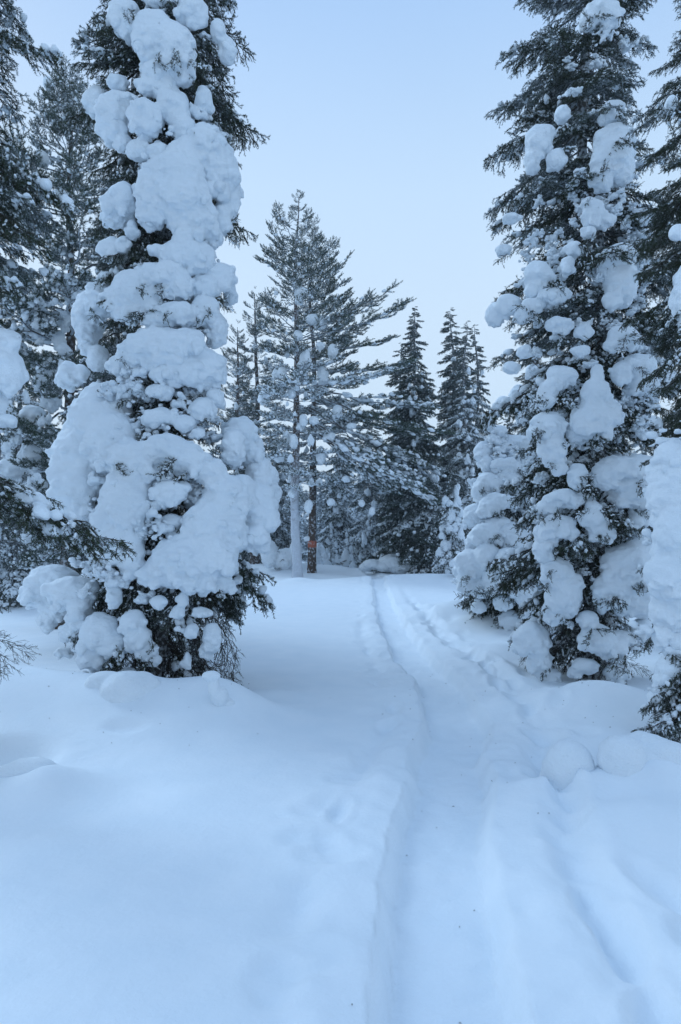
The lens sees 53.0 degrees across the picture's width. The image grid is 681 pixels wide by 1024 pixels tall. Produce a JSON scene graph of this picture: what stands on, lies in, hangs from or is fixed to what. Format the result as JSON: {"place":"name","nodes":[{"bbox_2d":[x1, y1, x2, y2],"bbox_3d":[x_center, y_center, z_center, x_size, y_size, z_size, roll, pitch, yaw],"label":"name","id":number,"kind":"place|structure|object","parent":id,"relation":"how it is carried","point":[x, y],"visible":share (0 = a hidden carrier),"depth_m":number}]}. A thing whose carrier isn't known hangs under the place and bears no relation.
{"place":"outdoors","nodes":[
{"label":"outdoors","id":0,"kind":"place"},
{"bbox_2d":[0,559,680,1023],"bbox_3d":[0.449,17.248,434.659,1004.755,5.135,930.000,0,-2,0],"label":"ground","id":1,"kind":"structure","parent":0,"point":[180,851],"depth_m":3.90},
{"bbox_2d":[0,530,46,574],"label":"spruce tree","id":2,"kind":"object","parent":1,"relation":"on","point":[3,540],"visible":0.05,"depth_m":18.62},
{"bbox_2d":[0,757,58,776],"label":"snow mound","id":3,"kind":"object","parent":1,"relation":"on","point":[20,766],"visible":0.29,"depth_m":4.62},
{"bbox_2d":[0,314,59,607],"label":"spruce tree","id":4,"kind":"object","parent":1,"relation":"on","point":[10,579],"visible":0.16,"depth_m":16.66},
{"bbox_2d":[11,379,75,570],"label":"spruce tree","id":5,"kind":"object","parent":1,"relation":"on","point":[33,400],"visible":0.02,"depth_m":24.14},
{"bbox_2d":[41,509,60,564],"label":"spruce tree","id":6,"kind":"object","parent":1,"relation":"on","point":[47,563],"depth_m":20.65},
{"bbox_2d":[0,52,122,628],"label":"pine tree","id":7,"kind":"object","parent":1,"relation":"on","point":[36,329],"visible":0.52,"depth_m":12.42},
{"bbox_2d":[0,0,136,683],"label":"spruce tree","id":8,"kind":"object","parent":1,"relation":"on","point":[29,509],"visible":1,"depth_m":4.95},
{"bbox_2d":[50,139,176,652],"bbox_3d":[-3.344,-1.764,10.528,2.304,9.232,2.251,0,-2,0],"label":"spruce tree","id":9,"kind":"object","parent":1,"relation":"on","point":[105,375],"visible":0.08,"depth_m":10.35},
{"bbox_2d":[84,671,160,702],"bbox_3d":[-1.970,1.633,6.097,0.688,0.407,0.416,0,-2,0],"label":"snow mound","id":10,"kind":"object","parent":1,"relation":"on","point":[120,687],"visible":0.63,"depth_m":6.01},
{"bbox_2d":[16,0,282,684],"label":"spruce tree","id":11,"kind":"object","parent":1,"relation":"on","point":[170,205],"visible":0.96,"depth_m":7.05},
{"bbox_2d":[202,671,234,706],"bbox_3d":[-1.066,1.579,5.984,0.267,0.405,0.254,0,-2,0],"label":"snow mound","id":12,"kind":"object","parent":1,"relation":"on","point":[218,694],"visible":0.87,"depth_m":5.90},
{"bbox_2d":[208,319,264,558],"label":"pine tree","id":13,"kind":"object","parent":1,"relation":"on","point":[237,372],"visible":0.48,"depth_m":34.05},
{"bbox_2d":[229,373,275,563],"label":"spruce tree","id":14,"kind":"object","parent":1,"relation":"on","point":[246,555],"visible":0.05,"depth_m":37.57},
{"bbox_2d":[231,286,282,563],"bbox_3d":[-4.591,-4.472,36.141,3.196,15.240,3.084,0,-2,0],"label":"pine tree","id":15,"kind":"object","parent":1,"relation":"on","point":[254,556],"visible":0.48,"depth_m":35.92},
{"bbox_2d":[260,540,302,569],"bbox_3d":[-2.909,2.167,33.873,2.090,1.670,1.520,0,-2,0],"label":"snowy shrub","id":16,"kind":"object","parent":1,"relation":"on","point":[277,558],"visible":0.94,"depth_m":33.42},
{"bbox_2d":[268,432,304,558],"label":"spruce tree","id":17,"kind":"object","parent":1,"relation":"on","point":[282,539],"visible":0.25,"depth_m":39.57},
{"bbox_2d":[280,435,307,549],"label":"spruce tree","id":18,"kind":"object","parent":1,"relation":"on","point":[286,462],"visible":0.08,"depth_m":64.88},
{"bbox_2d":[281,475,307,554],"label":"spruce tree","id":19,"kind":"object","parent":1,"relation":"on","point":[302,510],"visible":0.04,"depth_m":52.12},
{"bbox_2d":[290,508,307,560],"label":"spruce tree","id":20,"kind":"object","parent":1,"relation":"on","point":[302,524],"visible":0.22,"depth_m":49.01},
{"bbox_2d":[300,468,324,550],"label":"spruce tree","id":21,"kind":"object","parent":1,"relation":"on","point":[307,520],"visible":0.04,"depth_m":66.37},
{"bbox_2d":[302,487,329,562],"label":"spruce tree","id":22,"kind":"object","parent":1,"relation":"on","point":[319,503],"visible":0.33,"depth_m":45.09},
{"bbox_2d":[316,542,322,563],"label":"spruce sapling","id":23,"kind":"object","parent":1,"relation":"on","point":[319,560],"visible":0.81,"depth_m":39.67},
{"bbox_2d":[261,215,382,572],"bbox_3d":[-0.808,-5.497,33.262,6.086,17.636,6.189,0,-2,0],"label":"pine tree","id":24,"kind":"object","parent":1,"relation":"on","point":[331,483],"visible":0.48,"depth_m":32.36},
{"bbox_2d":[317,479,328,526],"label":"spruce tree","id":25,"kind":"object","parent":1,"relation":"on","point":[323,496],"visible":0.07,"depth_m":64.90},
{"bbox_2d":[316,543,335,563],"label":"snowy shrub","id":26,"kind":"object","parent":1,"relation":"on","point":[323,551],"visible":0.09,"depth_m":41.50},
{"bbox_2d":[323,523,339,565],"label":"spruce sapling","id":27,"kind":"object","parent":1,"relation":"on","point":[329,561],"visible":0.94,"depth_m":38.25},
{"bbox_2d":[316,433,360,565],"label":"spruce tree","id":28,"kind":"object","parent":1,"relation":"on","point":[340,506],"visible":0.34,"depth_m":43.55},
{"bbox_2d":[335,549,349,566],"bbox_3d":[0.103,2.450,35.991,0.776,1.017,0.852,0,-2,0],"label":"snowy shrub","id":29,"kind":"object","parent":1,"relation":"on","point":[344,558],"visible":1,"depth_m":35.93},
{"bbox_2d":[343,523,357,567],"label":"spruce sapling","id":30,"kind":"object","parent":1,"relation":"on","point":[352,564],"visible":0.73,"depth_m":39.00},
{"bbox_2d":[342,462,362,516],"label":"spruce tree","id":31,"kind":"object","parent":1,"relation":"on","point":[352,490],"visible":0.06,"depth_m":74.30},
{"bbox_2d":[253,189,460,577],"bbox_3d":[0.629,-5.576,29.738,9.268,17.655,5.476,0,-2,0],"label":"pine tree","id":32,"kind":"object","parent":1,"relation":"on","point":[380,474],"visible":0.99,"depth_m":29.41},
{"bbox_2d":[350,465,368,525],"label":"spruce tree","id":33,"kind":"object","parent":1,"relation":"on","point":[354,508],"visible":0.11,"depth_m":55.90},
{"bbox_2d":[351,508,368,536],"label":"spruce tree","id":34,"kind":"object","parent":1,"relation":"on","point":[363,514],"visible":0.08,"depth_m":51.14},
{"bbox_2d":[358,520,373,559],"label":"spruce sapling","id":35,"kind":"object","parent":1,"relation":"on","point":[363,542],"visible":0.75,"depth_m":38.52},
{"bbox_2d":[345,409,387,567],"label":"spruce tree","id":36,"kind":"object","parent":1,"relation":"on","point":[371,494],"visible":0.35,"depth_m":39.58},
{"bbox_2d":[359,559,388,571],"bbox_3d":[1.766,2.530,32.874,1.778,0.732,1.607,0,-2,0],"label":"snowy shrub","id":37,"kind":"object","parent":1,"relation":"on","point":[371,565],"visible":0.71,"depth_m":32.23},
{"bbox_2d":[360,343,433,572],"bbox_3d":[3.001,-1.929,34.003,4.066,13.234,4.169,0,-2,0],"label":"spruce tree","id":38,"kind":"object","parent":1,"relation":"on","point":[392,381],"visible":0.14,"depth_m":33.83},
{"bbox_2d":[379,552,419,573],"bbox_3d":[2.801,2.561,32.900,2.107,1.259,1.898,0,-2,0],"label":"snowy shrub","id":39,"kind":"object","parent":1,"relation":"on","point":[390,561],"visible":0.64,"depth_m":32.16},
{"bbox_2d":[373,306,448,573],"bbox_3d":[3.760,-2.296,33.069,4.428,15.456,4.697,0,-2,0],"label":"spruce tree","id":40,"kind":"object","parent":1,"relation":"on","point":[420,549],"visible":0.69,"depth_m":32.47},
{"bbox_2d":[431,457,468,573],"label":"spruce tree","id":41,"kind":"object","parent":1,"relation":"on","point":[453,533],"visible":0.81,"depth_m":28.63},
{"bbox_2d":[447,558,454,573],"bbox_3d":[4.657,1.994,25.892,1.375,0.822,1.282,0,-2,0],"label":"snowy shrub","id":42,"kind":"object","parent":1,"relation":"on","point":[451,564],"visible":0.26,"depth_m":25.70},
{"bbox_2d":[430,307,474,498],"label":"spruce tree","id":43,"kind":"object","parent":1,"relation":"on","point":[444,396],"visible":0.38,"depth_m":36.07},
{"bbox_2d":[442,320,484,547],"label":"spruce tree","id":44,"kind":"object","parent":1,"relation":"on","point":[461,449],"visible":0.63,"depth_m":33.97},
{"bbox_2d":[466,324,492,469],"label":"spruce tree","id":45,"kind":"object","parent":1,"relation":"on","point":[478,393],"visible":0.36,"depth_m":38.09},
{"bbox_2d":[451,412,543,630],"bbox_3d":[2.963,0.463,12.438,2.064,4.824,2.321,0,-2,0],"label":"spruce tree","id":46,"kind":"object","parent":1,"relation":"on","point":[491,536],"visible":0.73,"depth_m":11.88},
{"bbox_2d":[506,419,516,453],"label":"spruce tree","id":47,"kind":"object","parent":1,"relation":"on","point":[509,424],"visible":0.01,"depth_m":38.60},
{"bbox_2d":[490,325,583,621],"bbox_3d":[3.826,-0.226,13.515,2.240,7.186,2.608,0,-2,0],"label":"spruce tree","id":48,"kind":"object","parent":1,"relation":"on","point":[525,376],"visible":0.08,"depth_m":13.28},
{"bbox_2d":[539,739,595,790],"bbox_3d":[1.548,1.786,4.605,0.410,0.514,0.385,0,-2,0],"label":"snow mound","id":49,"kind":"object","parent":1,"relation":"on","point":[564,761],"visible":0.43,"depth_m":4.47},
{"bbox_2d":[476,0,680,684],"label":"spruce tree","id":50,"kind":"object","parent":1,"relation":"on","point":[587,501],"visible":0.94,"depth_m":7.52},
{"bbox_2d":[596,730,680,775],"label":"snow mound","id":51,"kind":"object","parent":1,"relation":"on","point":[632,753],"visible":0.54,"depth_m":4.42},
{"bbox_2d":[635,442,651,534],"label":"spruce tree","id":52,"kind":"object","parent":1,"relation":"on","point":[645,449],"visible":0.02,"depth_m":26.21},
{"bbox_2d":[618,0,680,742],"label":"spruce tree","id":53,"kind":"object","parent":1,"relation":"on","point":[660,569],"visible":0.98,"depth_m":5.33},
{"bbox_2d":[638,156,680,627],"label":"spruce tree","id":54,"kind":"object","parent":1,"relation":"on","point":[657,420],"visible":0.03,"depth_m":11.51},
{"bbox_2d":[0,0,680,523],"label":"sky","id":55,"kind":"structure","parent":0,"point":[375,111]},
{"bbox_2d":[331,570,550,1023],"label":"path","id":56,"kind":"structure","parent":0,"point":[415,954],"depth_m":3.45}
]}

